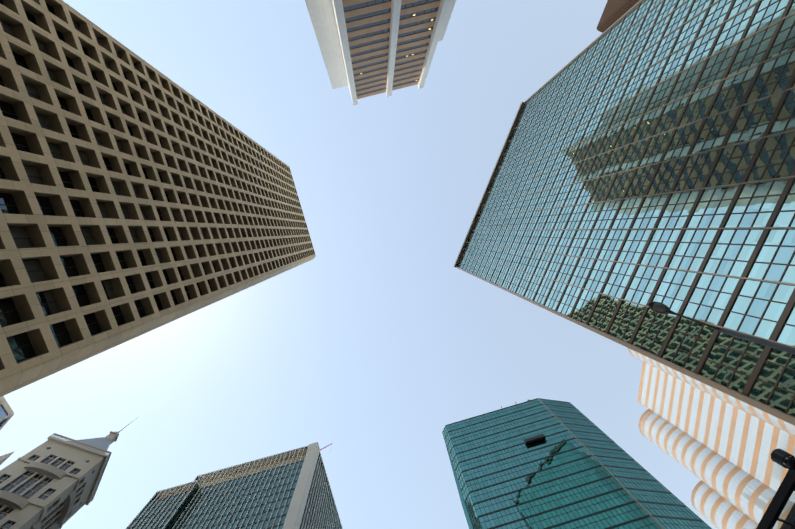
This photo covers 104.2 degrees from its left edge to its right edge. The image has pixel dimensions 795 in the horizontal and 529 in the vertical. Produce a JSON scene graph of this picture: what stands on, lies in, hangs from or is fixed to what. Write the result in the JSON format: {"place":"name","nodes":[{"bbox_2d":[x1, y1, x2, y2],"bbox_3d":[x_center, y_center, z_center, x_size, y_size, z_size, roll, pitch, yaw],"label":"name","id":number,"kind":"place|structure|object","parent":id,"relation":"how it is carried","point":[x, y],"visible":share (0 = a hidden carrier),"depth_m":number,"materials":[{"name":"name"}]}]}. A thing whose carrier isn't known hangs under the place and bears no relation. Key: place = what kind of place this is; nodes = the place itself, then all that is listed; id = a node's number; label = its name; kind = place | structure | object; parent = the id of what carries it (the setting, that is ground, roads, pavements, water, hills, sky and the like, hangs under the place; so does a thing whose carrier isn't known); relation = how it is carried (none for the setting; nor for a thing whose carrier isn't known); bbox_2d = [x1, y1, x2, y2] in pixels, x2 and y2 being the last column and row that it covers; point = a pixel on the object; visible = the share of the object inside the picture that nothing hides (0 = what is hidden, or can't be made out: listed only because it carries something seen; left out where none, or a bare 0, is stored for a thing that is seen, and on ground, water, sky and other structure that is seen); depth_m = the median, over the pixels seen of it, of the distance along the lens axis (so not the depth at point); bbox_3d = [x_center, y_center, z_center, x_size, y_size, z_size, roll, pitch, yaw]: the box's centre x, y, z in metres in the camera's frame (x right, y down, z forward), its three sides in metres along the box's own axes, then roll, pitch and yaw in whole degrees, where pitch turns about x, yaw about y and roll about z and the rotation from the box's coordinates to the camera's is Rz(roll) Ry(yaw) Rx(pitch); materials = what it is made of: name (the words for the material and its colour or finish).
{"place":"outdoors","nodes":[
{"label":"outdoors","id":0,"kind":"place"},
{"bbox_2d":[0,418,136,528],"bbox_3d":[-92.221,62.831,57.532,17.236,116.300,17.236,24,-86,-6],"label":"building","id":1,"kind":"structure","parent":0,"point":[51,482],"depth_m":79.94,"materials":[{"name":"beige stone"}]},
{"bbox_2d":[0,0,315,396],"bbox_3d":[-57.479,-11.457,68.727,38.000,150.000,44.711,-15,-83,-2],"label":"skyscraper","id":2,"kind":"structure","parent":0,"point":[139,196],"depth_m":39.53,"materials":[{"name":"concrete"}]},
{"bbox_2d":[126,442,342,528],"bbox_3d":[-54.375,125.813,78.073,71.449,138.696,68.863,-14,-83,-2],"label":"finned tower","id":3,"kind":"structure","parent":0,"point":[290,489],"depth_m":121.24,"materials":[{"name":"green glass"}]},
{"bbox_2d":[0,0,716,528],"label":"sky","id":4,"kind":"structure","parent":0,"point":[374,344],"materials":[{"name":"blue"}]},
{"bbox_2d":[596,0,639,32],"bbox_3d":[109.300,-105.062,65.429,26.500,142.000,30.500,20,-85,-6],"label":"louvred block","id":5,"kind":"structure","parent":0,"point":[614,11],"depth_m":128.03,"materials":[{"name":"brown"}]},
{"bbox_2d":[453,0,794,425],"bbox_3d":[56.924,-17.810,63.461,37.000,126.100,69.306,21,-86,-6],"label":"glass tower","id":6,"kind":"structure","parent":0,"point":[646,155],"depth_m":43.46,"materials":[{"name":"teal glass"}]},
{"bbox_2d":[628,348,794,528],"bbox_3d":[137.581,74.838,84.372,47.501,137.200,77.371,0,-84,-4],"label":"striped tower","id":7,"kind":"structure","parent":0,"point":[721,446],"depth_m":111.32,"materials":[{"name":"white concrete"}]},
{"label":"ground","id":8,"kind":"structure","parent":0,"visible":0},
{"bbox_2d":[0,396,13,429],"bbox_3d":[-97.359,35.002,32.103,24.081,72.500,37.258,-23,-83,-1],"label":"building","id":9,"kind":"structure","parent":8,"relation":"on","point":[6,413],"depth_m":68.21,"materials":[{"name":"white"}]},
{"bbox_2d":[0,451,14,464],"bbox_3d":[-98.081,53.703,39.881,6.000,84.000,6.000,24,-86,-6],"label":"building","id":10,"kind":"structure","parent":8,"relation":"on","point":[3,458],"depth_m":78.88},
{"bbox_2d":[305,0,455,104],"bbox_3d":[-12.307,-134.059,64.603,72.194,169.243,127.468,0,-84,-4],"label":"slab tower","id":11,"kind":"structure","parent":8,"relation":"on","point":[371,47],"depth_m":112.37,"materials":[{"name":"concrete"}]},
{"bbox_2d":[442,398,711,528],"bbox_3d":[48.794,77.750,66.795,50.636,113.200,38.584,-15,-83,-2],"label":"teal tower","id":12,"kind":"structure","parent":8,"relation":"on","point":[538,463],"depth_m":85.89,"materials":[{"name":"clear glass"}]},
{"label":"road","id":13,"kind":"structure","parent":0,"visible":0},
{"bbox_2d":[648,301,794,353],"bbox_3d":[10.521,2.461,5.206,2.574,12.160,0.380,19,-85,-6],"label":"street lamp","id":14,"kind":"object","parent":13,"relation":"on","point":[659,307],"visible":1,"depth_m":10.34,"materials":[{"name":"grey metal"}]},
{"bbox_2d":[756,469,794,528],"bbox_3d":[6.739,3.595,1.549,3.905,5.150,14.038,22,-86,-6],"label":"lamp post","id":15,"kind":"object","parent":13,"relation":"on","point":[778,503],"visible":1,"depth_m":3.79,"materials":[{"name":"grey metal"}]},
{"bbox_2d":[770,448,794,469],"bbox_3d":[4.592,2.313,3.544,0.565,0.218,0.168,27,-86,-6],"label":"spotlight","id":16,"kind":"object","parent":15,"relation":"attached to","point":[783,458],"visible":1,"depth_m":3.49,"materials":[{"name":"grey metal"}]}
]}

